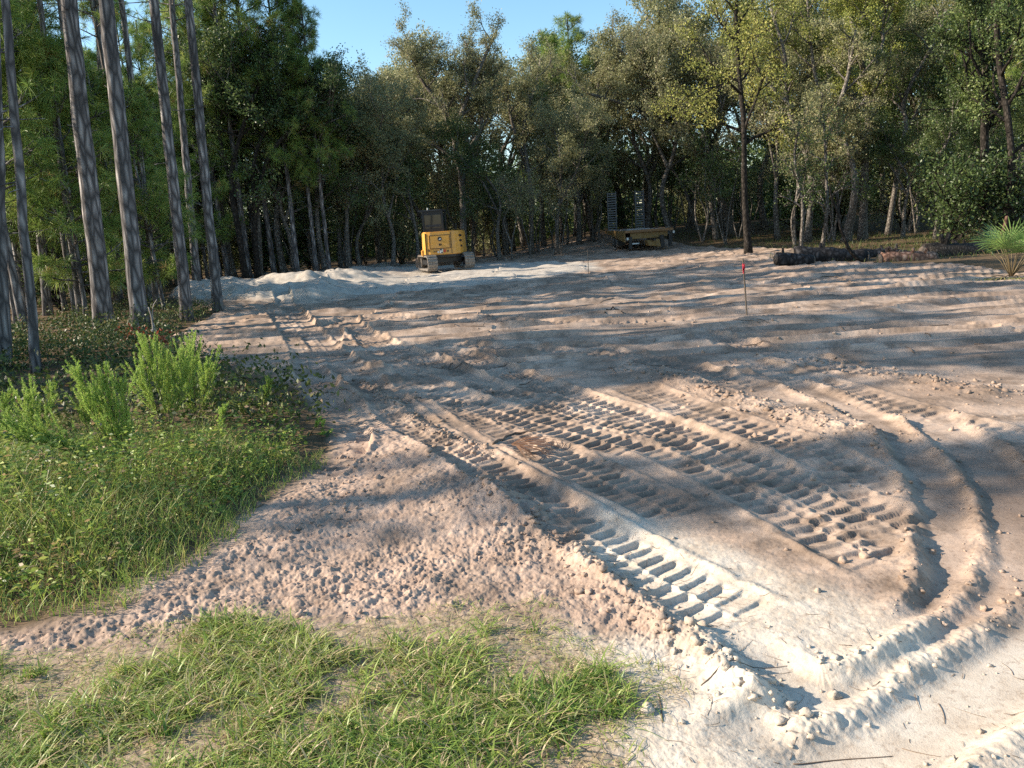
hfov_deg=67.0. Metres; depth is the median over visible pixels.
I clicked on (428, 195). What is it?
oak tree
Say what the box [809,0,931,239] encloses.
oak tree
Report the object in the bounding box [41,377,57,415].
feathery weed
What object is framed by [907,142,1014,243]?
shrub
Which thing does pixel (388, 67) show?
oak tree
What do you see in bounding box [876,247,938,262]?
fallen log
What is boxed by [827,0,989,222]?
oak tree
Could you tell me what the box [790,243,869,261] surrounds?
fallen log
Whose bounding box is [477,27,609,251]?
oak tree
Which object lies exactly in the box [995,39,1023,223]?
oak tree
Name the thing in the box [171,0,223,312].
pine tree
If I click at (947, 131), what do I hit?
oak tree
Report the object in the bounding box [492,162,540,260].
oak tree
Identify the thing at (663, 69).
oak tree
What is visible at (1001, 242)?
palmetto
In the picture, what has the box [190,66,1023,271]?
woods
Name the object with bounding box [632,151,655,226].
oak tree
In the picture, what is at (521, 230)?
oak tree
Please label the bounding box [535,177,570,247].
oak tree
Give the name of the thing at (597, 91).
oak tree
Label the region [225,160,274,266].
oak tree
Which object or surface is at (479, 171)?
oak tree
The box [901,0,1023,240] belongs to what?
oak tree
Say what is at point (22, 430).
feathery weed
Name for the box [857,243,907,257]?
fallen log
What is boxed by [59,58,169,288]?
pine tree
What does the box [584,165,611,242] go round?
oak tree
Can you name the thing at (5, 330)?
pine tree
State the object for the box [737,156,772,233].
oak tree
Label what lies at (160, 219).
oak tree
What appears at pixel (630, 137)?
oak tree
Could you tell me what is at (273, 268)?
pine tree
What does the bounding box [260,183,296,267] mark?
oak tree
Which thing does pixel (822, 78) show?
pine tree
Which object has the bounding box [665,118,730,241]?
oak tree
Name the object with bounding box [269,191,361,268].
shrub
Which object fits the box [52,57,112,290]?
pine tree
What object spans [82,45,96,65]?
pine tree
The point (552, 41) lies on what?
pine tree
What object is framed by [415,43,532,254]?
oak tree
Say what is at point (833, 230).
oak tree
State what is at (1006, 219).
root stump
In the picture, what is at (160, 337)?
red leaved plant
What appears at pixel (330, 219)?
oak tree
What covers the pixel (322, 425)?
feathery weed
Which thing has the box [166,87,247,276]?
pine tree
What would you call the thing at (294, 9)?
pine tree
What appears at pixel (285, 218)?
oak tree
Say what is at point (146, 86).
pine tree
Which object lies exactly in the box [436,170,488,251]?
oak tree
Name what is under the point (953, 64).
oak tree
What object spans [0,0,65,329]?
pine tree
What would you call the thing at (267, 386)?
feathery weed
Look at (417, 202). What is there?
oak tree
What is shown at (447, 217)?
oak tree
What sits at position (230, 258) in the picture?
oak tree
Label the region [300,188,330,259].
oak tree
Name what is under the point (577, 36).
pine tree
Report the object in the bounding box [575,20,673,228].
oak tree
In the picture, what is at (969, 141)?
oak tree
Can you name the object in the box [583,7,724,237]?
oak tree
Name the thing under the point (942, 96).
oak tree
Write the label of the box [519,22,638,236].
oak tree
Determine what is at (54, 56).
pine tree
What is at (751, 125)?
oak tree
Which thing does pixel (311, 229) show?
pine tree
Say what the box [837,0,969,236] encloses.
oak tree
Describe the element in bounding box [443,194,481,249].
shrub
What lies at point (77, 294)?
pine tree
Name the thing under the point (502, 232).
oak tree
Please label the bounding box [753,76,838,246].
oak tree
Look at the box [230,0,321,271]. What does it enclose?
pine tree
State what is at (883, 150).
oak tree
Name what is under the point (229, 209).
shrub
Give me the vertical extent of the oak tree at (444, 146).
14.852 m
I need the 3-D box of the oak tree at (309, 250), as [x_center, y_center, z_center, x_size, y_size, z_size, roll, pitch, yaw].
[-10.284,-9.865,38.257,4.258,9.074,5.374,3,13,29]
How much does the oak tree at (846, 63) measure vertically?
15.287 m
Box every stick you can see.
[148,299,156,348]
[492,430,536,444]
[658,694,662,722]
[701,659,783,685]
[793,756,891,764]
[820,276,851,281]
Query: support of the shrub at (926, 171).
on the ground at (776, 510)
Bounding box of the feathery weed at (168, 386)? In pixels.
[120,331,204,435]
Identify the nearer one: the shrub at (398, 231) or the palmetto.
the palmetto
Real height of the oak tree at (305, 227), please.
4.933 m
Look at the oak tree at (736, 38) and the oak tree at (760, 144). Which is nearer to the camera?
the oak tree at (736, 38)
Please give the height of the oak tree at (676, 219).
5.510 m
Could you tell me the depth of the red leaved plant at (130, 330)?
13.55 m
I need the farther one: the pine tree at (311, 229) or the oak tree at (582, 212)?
the oak tree at (582, 212)
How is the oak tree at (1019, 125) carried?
on the ground at (776, 510)
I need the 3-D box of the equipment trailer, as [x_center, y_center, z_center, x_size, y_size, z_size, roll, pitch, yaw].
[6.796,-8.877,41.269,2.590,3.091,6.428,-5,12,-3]
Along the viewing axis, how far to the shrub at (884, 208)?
41.26 m
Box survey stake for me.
[742,259,747,314]
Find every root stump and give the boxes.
[887,246,897,251]
[1000,216,1009,235]
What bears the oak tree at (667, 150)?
on the ground at (776, 510)
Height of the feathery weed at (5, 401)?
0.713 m
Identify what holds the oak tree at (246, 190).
on the ground at (776, 510)
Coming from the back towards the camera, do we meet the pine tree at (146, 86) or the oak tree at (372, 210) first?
the oak tree at (372, 210)
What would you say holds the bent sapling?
on the ground at (776, 510)
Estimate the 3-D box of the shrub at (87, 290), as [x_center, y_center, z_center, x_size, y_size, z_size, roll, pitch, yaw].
[-14.451,-4.466,26.355,3.982,3.869,4.988,-4,12,2]
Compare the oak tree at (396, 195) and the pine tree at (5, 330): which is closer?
the pine tree at (5, 330)
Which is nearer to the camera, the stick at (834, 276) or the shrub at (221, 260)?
the stick at (834, 276)
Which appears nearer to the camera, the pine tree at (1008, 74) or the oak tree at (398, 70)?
the pine tree at (1008, 74)
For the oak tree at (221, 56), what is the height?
11.610 m
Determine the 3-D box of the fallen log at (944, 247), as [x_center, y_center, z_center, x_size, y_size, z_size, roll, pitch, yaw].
[13.505,-4.004,23.177,2.719,1.133,0.882,-4,12,0]
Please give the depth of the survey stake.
12.83 m
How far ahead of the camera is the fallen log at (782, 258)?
22.69 m
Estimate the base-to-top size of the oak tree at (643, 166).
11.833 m
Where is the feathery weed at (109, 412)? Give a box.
[61,355,139,465]
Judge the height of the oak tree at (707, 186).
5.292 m
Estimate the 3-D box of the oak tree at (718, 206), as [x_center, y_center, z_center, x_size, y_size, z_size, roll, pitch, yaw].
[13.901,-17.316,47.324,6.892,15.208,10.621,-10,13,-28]
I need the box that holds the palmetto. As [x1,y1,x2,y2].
[969,217,1023,280]
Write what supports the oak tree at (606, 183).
on the ground at (776, 510)
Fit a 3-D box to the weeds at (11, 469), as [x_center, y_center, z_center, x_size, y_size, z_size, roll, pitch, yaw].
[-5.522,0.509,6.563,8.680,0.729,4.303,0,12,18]
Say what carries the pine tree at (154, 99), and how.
on the ground at (776, 510)
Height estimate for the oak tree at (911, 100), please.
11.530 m
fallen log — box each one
[773,248,815,265]
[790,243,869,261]
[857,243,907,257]
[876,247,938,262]
[918,233,1008,256]
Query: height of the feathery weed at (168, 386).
1.009 m
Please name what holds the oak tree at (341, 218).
on the ground at (776, 510)
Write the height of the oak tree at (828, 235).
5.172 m
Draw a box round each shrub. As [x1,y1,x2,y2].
[5,196,142,310]
[34,214,156,306]
[39,162,163,305]
[103,183,189,295]
[149,236,199,284]
[168,238,207,277]
[198,219,238,271]
[199,196,262,270]
[228,219,282,271]
[230,208,309,271]
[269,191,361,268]
[308,201,388,263]
[367,210,422,264]
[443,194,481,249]
[473,204,521,253]
[581,186,613,231]
[585,192,642,228]
[652,180,706,222]
[659,179,715,222]
[724,185,756,224]
[762,156,869,238]
[788,144,890,230]
[856,146,950,230]
[904,131,1023,241]
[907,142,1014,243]
[956,145,1023,236]
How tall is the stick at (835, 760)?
0.023 m
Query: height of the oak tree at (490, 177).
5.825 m
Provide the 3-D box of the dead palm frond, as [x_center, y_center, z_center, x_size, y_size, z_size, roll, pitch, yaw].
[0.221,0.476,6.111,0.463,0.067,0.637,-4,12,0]
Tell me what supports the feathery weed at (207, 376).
on the ground at (776, 510)
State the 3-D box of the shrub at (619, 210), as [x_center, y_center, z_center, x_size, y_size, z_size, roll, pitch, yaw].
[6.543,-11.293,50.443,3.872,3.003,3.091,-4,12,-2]
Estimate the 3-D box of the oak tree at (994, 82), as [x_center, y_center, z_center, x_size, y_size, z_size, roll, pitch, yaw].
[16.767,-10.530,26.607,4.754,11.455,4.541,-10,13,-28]
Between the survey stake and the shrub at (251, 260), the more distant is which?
the shrub at (251, 260)
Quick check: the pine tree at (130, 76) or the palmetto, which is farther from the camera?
the pine tree at (130, 76)
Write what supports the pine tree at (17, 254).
on the ground at (776, 510)
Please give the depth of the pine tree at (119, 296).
24.62 m
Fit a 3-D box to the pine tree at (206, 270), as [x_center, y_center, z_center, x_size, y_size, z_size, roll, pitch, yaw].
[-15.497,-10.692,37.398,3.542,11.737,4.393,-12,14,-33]
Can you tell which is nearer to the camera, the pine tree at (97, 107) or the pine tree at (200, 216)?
the pine tree at (97, 107)
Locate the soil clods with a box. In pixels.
[0,298,1023,767]
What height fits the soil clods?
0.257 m
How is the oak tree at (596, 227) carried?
on the ground at (776, 510)
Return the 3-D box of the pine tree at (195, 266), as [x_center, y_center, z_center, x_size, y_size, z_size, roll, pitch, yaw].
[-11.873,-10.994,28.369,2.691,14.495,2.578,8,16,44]
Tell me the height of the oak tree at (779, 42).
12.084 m
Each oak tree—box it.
[114,139,182,287]
[139,2,295,273]
[156,136,232,276]
[180,14,295,276]
[182,54,276,278]
[191,113,262,227]
[210,19,348,275]
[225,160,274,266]
[236,61,354,278]
[240,127,281,271]
[247,135,333,270]
[255,109,350,271]
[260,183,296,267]
[267,43,378,270]
[269,189,300,251]
[292,174,333,243]
[293,187,310,269]
[293,188,332,270]
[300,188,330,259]
[309,64,364,268]
[312,168,360,264]
[315,49,420,268]
[323,179,367,266]
[328,96,412,265]
[335,46,442,261]
[338,99,433,266]
[340,67,400,263]
[341,192,368,262]
[345,65,442,232]
[349,200,379,264]
[359,165,381,234]
[362,163,407,262]
[364,178,388,261]
[369,148,423,263]
[373,133,435,265]
[377,18,491,255]
[379,29,472,209]
[379,99,436,258]
[380,0,511,251]
[392,197,419,260]
[393,68,460,226]
[404,153,438,248]
[412,107,520,259]
[413,147,471,229]
[414,173,440,216]
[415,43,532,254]
[423,170,456,230]
[429,191,459,225]
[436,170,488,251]
[444,167,492,255]
[449,159,492,259]
[474,33,565,254]
[474,166,514,256]
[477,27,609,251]
[485,155,520,254]
[488,48,577,245]
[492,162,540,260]
[501,48,572,246]
[506,178,531,250]
[509,138,557,252]
[512,168,548,257]
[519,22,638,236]
[525,65,624,244]
[531,76,616,254]
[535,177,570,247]
[536,154,572,243]
[537,170,580,254]
[541,3,755,234]
[554,138,600,240]
[559,135,620,241]
[569,156,600,237]
[573,37,669,226]
[573,91,604,235]
[574,193,592,237]
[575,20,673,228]
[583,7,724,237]
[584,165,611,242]
[590,161,622,226]
[597,42,697,227]
[600,156,641,228]
[604,139,645,228]
[616,0,722,227]
[616,7,753,239]
[617,106,700,233]
[625,0,763,227]
[627,135,676,227]
[627,159,665,213]
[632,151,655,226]
[646,0,811,253]
[651,145,679,225]
[659,146,689,229]
[660,154,703,231]
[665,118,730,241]
[670,140,715,229]
[687,44,764,219]
[688,149,730,224]
[691,0,832,227]
[695,139,755,244]
[709,0,850,242]
[713,142,760,238]
[714,0,878,224]
[714,38,820,239]
[715,142,753,218]
[718,0,872,229]
[734,88,800,223]
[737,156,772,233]
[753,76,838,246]
[770,102,829,245]
[784,13,896,241]
[794,2,913,156]
[796,102,884,246]
[801,139,861,241]
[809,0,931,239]
[812,114,870,241]
[813,7,896,209]
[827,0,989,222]
[830,0,954,230]
[831,0,937,214]
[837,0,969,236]
[842,99,926,237]
[858,0,939,210]
[878,104,949,232]
[893,111,946,233]
[896,24,998,230]
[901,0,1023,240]
[904,79,991,239]
[911,0,1023,234]
[919,1,991,212]
[930,0,1023,154]
[946,95,1022,236]
[991,77,1023,234]
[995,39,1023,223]
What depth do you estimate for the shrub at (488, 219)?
47.50 m
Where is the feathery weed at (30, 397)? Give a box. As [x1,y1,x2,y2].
[7,373,57,442]
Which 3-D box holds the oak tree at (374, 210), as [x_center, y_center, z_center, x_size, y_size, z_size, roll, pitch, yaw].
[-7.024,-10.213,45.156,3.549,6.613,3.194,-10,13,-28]
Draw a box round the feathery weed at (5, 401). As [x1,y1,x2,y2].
[0,386,17,458]
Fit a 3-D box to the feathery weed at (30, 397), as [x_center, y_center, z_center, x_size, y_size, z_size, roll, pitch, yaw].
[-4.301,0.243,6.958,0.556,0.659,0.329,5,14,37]
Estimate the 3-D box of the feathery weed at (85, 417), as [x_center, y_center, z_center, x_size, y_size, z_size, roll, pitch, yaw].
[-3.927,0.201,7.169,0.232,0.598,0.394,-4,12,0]
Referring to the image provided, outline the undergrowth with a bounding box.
[0,221,1015,442]
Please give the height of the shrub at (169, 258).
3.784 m
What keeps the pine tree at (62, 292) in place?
on the ground at (776, 510)
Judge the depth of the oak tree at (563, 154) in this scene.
39.69 m
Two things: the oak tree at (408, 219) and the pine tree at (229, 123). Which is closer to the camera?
the pine tree at (229, 123)
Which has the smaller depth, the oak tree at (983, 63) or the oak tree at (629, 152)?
the oak tree at (983, 63)
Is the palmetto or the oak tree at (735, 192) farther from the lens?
the oak tree at (735, 192)
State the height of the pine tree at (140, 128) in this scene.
6.962 m
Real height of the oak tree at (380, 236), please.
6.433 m
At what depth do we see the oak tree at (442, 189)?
42.03 m
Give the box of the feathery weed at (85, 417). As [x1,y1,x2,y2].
[64,375,99,437]
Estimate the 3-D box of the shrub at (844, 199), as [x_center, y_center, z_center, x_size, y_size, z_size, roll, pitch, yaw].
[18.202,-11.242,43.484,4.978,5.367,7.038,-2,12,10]
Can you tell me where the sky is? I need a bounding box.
[36,0,1009,220]
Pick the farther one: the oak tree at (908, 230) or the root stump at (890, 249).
the oak tree at (908, 230)
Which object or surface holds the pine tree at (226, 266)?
on the ground at (776, 510)
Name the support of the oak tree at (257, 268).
on the ground at (776, 510)
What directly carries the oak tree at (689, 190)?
on the ground at (776, 510)
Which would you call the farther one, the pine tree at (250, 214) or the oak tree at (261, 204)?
the oak tree at (261, 204)
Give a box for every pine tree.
[0,0,41,372]
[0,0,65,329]
[0,0,126,316]
[0,27,67,323]
[0,41,44,369]
[1,24,51,315]
[3,8,106,310]
[3,27,142,318]
[11,0,53,315]
[14,0,82,317]
[43,0,152,303]
[50,0,100,291]
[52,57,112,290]
[58,0,115,330]
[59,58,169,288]
[79,0,129,306]
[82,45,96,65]
[87,62,126,289]
[89,0,155,106]
[89,70,204,309]
[98,0,151,333]
[100,123,166,240]
[114,0,161,308]
[116,0,194,320]
[118,16,177,284]
[125,78,177,284]
[130,0,258,276]
[134,92,195,280]
[142,0,202,280]
[145,36,228,279]
[155,109,206,278]
[160,0,270,278]
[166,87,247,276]
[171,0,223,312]
[187,0,283,272]
[200,0,262,249]
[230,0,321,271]
[256,0,340,270]
[278,0,356,269]
[323,60,374,239]
[512,27,581,241]
[533,11,616,229]
[783,0,847,227]
[943,0,1023,157]
[990,31,1023,106]
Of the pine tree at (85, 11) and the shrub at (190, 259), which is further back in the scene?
the shrub at (190, 259)
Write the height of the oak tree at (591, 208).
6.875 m
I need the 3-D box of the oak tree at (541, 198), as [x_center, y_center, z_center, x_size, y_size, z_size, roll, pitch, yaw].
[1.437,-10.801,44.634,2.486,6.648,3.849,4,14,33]
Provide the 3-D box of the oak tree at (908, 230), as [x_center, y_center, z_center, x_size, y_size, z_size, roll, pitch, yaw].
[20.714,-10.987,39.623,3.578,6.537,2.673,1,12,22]
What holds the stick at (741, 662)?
on the ground at (776, 510)
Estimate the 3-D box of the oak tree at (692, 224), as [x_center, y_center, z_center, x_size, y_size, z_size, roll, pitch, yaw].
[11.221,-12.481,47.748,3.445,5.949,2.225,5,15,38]
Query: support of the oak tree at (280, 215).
on the ground at (776, 510)
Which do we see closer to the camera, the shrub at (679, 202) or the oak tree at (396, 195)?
the oak tree at (396, 195)
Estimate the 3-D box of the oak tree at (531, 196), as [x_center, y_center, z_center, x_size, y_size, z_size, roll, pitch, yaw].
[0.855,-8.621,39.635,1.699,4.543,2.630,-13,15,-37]
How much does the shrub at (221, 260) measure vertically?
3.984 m
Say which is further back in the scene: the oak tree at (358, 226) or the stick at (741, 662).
the oak tree at (358, 226)
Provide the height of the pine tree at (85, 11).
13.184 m
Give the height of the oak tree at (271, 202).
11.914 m
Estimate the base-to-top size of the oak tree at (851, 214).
10.047 m
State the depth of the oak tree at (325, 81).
34.90 m
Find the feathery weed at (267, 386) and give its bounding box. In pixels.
[259,376,273,414]
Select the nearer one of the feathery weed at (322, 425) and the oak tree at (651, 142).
the feathery weed at (322, 425)
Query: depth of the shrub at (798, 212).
41.39 m
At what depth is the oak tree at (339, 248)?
38.48 m
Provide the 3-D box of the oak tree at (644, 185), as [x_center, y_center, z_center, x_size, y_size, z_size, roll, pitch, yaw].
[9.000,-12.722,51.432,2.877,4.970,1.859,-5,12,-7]
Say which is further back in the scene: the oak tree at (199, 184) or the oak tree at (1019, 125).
the oak tree at (199, 184)
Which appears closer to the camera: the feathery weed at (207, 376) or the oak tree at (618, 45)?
the feathery weed at (207, 376)
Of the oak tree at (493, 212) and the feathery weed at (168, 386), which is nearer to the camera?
the feathery weed at (168, 386)
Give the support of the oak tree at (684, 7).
on the ground at (776, 510)
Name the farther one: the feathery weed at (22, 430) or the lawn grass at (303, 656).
the feathery weed at (22, 430)
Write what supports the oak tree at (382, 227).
on the ground at (776, 510)
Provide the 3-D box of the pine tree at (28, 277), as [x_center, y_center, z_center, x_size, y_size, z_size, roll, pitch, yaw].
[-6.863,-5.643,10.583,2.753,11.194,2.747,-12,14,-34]
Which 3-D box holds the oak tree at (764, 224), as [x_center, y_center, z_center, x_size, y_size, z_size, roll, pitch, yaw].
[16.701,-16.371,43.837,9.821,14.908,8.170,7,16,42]
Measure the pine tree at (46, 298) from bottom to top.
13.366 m
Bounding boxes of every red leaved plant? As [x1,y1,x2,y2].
[114,323,150,343]
[140,329,174,351]
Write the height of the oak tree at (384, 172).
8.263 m
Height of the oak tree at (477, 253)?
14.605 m
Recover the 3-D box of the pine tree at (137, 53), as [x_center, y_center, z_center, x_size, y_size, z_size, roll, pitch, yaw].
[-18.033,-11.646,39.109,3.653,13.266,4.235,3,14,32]
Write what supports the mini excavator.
on the ground at (776, 510)
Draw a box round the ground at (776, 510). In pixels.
[0,204,1023,767]
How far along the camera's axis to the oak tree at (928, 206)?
47.97 m
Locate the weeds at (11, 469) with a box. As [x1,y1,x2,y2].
[0,377,329,626]
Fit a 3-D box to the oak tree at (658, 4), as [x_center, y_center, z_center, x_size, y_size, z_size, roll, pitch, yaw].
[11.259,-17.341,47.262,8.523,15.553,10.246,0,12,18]
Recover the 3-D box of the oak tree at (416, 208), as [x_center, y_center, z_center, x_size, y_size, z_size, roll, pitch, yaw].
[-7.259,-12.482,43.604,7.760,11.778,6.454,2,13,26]
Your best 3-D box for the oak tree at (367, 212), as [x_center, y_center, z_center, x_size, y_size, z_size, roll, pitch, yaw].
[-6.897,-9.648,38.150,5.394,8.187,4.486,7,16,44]
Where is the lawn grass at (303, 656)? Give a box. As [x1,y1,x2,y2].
[0,589,701,767]
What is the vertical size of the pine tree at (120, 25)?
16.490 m
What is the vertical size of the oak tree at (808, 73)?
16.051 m
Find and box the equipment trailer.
[605,190,674,248]
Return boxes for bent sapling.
[829,185,866,261]
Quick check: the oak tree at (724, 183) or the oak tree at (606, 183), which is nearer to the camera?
the oak tree at (724, 183)
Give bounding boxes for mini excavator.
[415,208,474,271]
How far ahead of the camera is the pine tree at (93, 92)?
36.04 m
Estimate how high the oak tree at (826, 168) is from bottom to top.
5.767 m
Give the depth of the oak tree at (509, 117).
42.70 m
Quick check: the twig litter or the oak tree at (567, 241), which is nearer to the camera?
the twig litter
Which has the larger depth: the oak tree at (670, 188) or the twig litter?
the oak tree at (670, 188)
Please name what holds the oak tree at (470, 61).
on the ground at (776, 510)
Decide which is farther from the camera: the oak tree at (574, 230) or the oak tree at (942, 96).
the oak tree at (574, 230)
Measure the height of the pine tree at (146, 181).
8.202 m
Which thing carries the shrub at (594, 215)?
on the ground at (776, 510)
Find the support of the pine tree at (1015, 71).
on the ground at (776, 510)
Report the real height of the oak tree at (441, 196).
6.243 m
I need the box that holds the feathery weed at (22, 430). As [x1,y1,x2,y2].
[0,402,115,469]
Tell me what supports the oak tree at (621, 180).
on the ground at (776, 510)
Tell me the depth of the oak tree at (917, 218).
38.80 m
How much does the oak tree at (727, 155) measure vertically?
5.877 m
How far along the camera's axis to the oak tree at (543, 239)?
48.96 m
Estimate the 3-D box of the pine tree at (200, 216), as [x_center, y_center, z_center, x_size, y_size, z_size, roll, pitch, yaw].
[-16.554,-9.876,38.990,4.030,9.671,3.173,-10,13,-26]
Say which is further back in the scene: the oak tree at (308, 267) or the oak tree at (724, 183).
the oak tree at (308, 267)
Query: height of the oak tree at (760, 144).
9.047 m
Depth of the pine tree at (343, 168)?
42.49 m
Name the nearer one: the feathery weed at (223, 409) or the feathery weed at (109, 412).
the feathery weed at (109, 412)
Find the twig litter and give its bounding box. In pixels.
[3,246,1023,767]
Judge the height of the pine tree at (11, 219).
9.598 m
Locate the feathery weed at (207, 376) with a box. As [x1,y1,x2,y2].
[168,328,221,425]
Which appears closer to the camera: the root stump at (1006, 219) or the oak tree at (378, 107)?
the root stump at (1006, 219)
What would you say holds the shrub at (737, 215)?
on the ground at (776, 510)
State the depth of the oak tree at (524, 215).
49.72 m
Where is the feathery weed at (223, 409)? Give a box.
[216,401,229,445]
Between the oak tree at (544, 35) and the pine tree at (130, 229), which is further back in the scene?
the oak tree at (544, 35)
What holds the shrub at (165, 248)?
on the ground at (776, 510)
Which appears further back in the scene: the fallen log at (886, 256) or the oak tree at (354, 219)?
the oak tree at (354, 219)
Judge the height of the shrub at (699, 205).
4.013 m
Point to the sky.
(354, 24)
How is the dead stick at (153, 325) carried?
on the ground at (776, 510)
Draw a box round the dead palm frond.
[511,436,569,459]
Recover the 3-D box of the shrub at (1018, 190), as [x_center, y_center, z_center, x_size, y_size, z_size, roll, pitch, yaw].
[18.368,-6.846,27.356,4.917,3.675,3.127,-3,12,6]
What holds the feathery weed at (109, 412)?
on the ground at (776, 510)
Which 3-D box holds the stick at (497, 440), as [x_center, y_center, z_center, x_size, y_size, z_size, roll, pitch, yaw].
[-0.012,0.452,6.639,0.512,0.042,0.130,-14,15,-41]
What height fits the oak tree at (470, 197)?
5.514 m
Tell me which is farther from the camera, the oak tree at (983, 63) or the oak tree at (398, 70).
the oak tree at (398, 70)
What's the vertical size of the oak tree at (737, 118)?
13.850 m
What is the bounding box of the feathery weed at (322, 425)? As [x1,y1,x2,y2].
[310,415,334,434]
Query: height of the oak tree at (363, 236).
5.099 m
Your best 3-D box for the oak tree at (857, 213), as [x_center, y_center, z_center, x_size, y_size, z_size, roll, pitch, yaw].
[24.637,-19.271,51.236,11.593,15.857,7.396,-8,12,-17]
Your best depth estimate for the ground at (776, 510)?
4.99 m
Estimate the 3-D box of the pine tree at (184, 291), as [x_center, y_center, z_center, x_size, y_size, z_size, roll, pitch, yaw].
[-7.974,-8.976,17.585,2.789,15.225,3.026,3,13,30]
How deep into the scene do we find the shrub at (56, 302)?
24.62 m
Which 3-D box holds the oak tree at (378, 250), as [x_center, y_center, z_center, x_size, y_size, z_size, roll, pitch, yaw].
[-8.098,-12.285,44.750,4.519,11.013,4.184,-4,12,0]
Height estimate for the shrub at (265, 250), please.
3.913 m
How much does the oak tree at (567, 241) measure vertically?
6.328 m
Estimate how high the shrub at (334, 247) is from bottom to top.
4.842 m
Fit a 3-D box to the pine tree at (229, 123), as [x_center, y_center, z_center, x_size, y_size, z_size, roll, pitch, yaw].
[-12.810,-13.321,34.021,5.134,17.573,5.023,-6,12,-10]
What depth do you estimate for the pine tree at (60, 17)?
19.51 m
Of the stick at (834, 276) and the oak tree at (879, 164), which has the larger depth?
the oak tree at (879, 164)
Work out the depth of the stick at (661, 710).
2.79 m
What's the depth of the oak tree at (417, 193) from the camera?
39.19 m
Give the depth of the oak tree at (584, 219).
50.80 m
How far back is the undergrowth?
10.80 m
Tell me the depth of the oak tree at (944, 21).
31.35 m
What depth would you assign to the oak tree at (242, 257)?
33.59 m
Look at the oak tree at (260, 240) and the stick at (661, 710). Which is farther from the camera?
the oak tree at (260, 240)
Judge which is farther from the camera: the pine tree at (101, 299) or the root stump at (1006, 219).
the root stump at (1006, 219)
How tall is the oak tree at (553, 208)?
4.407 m
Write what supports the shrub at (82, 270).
on the ground at (776, 510)

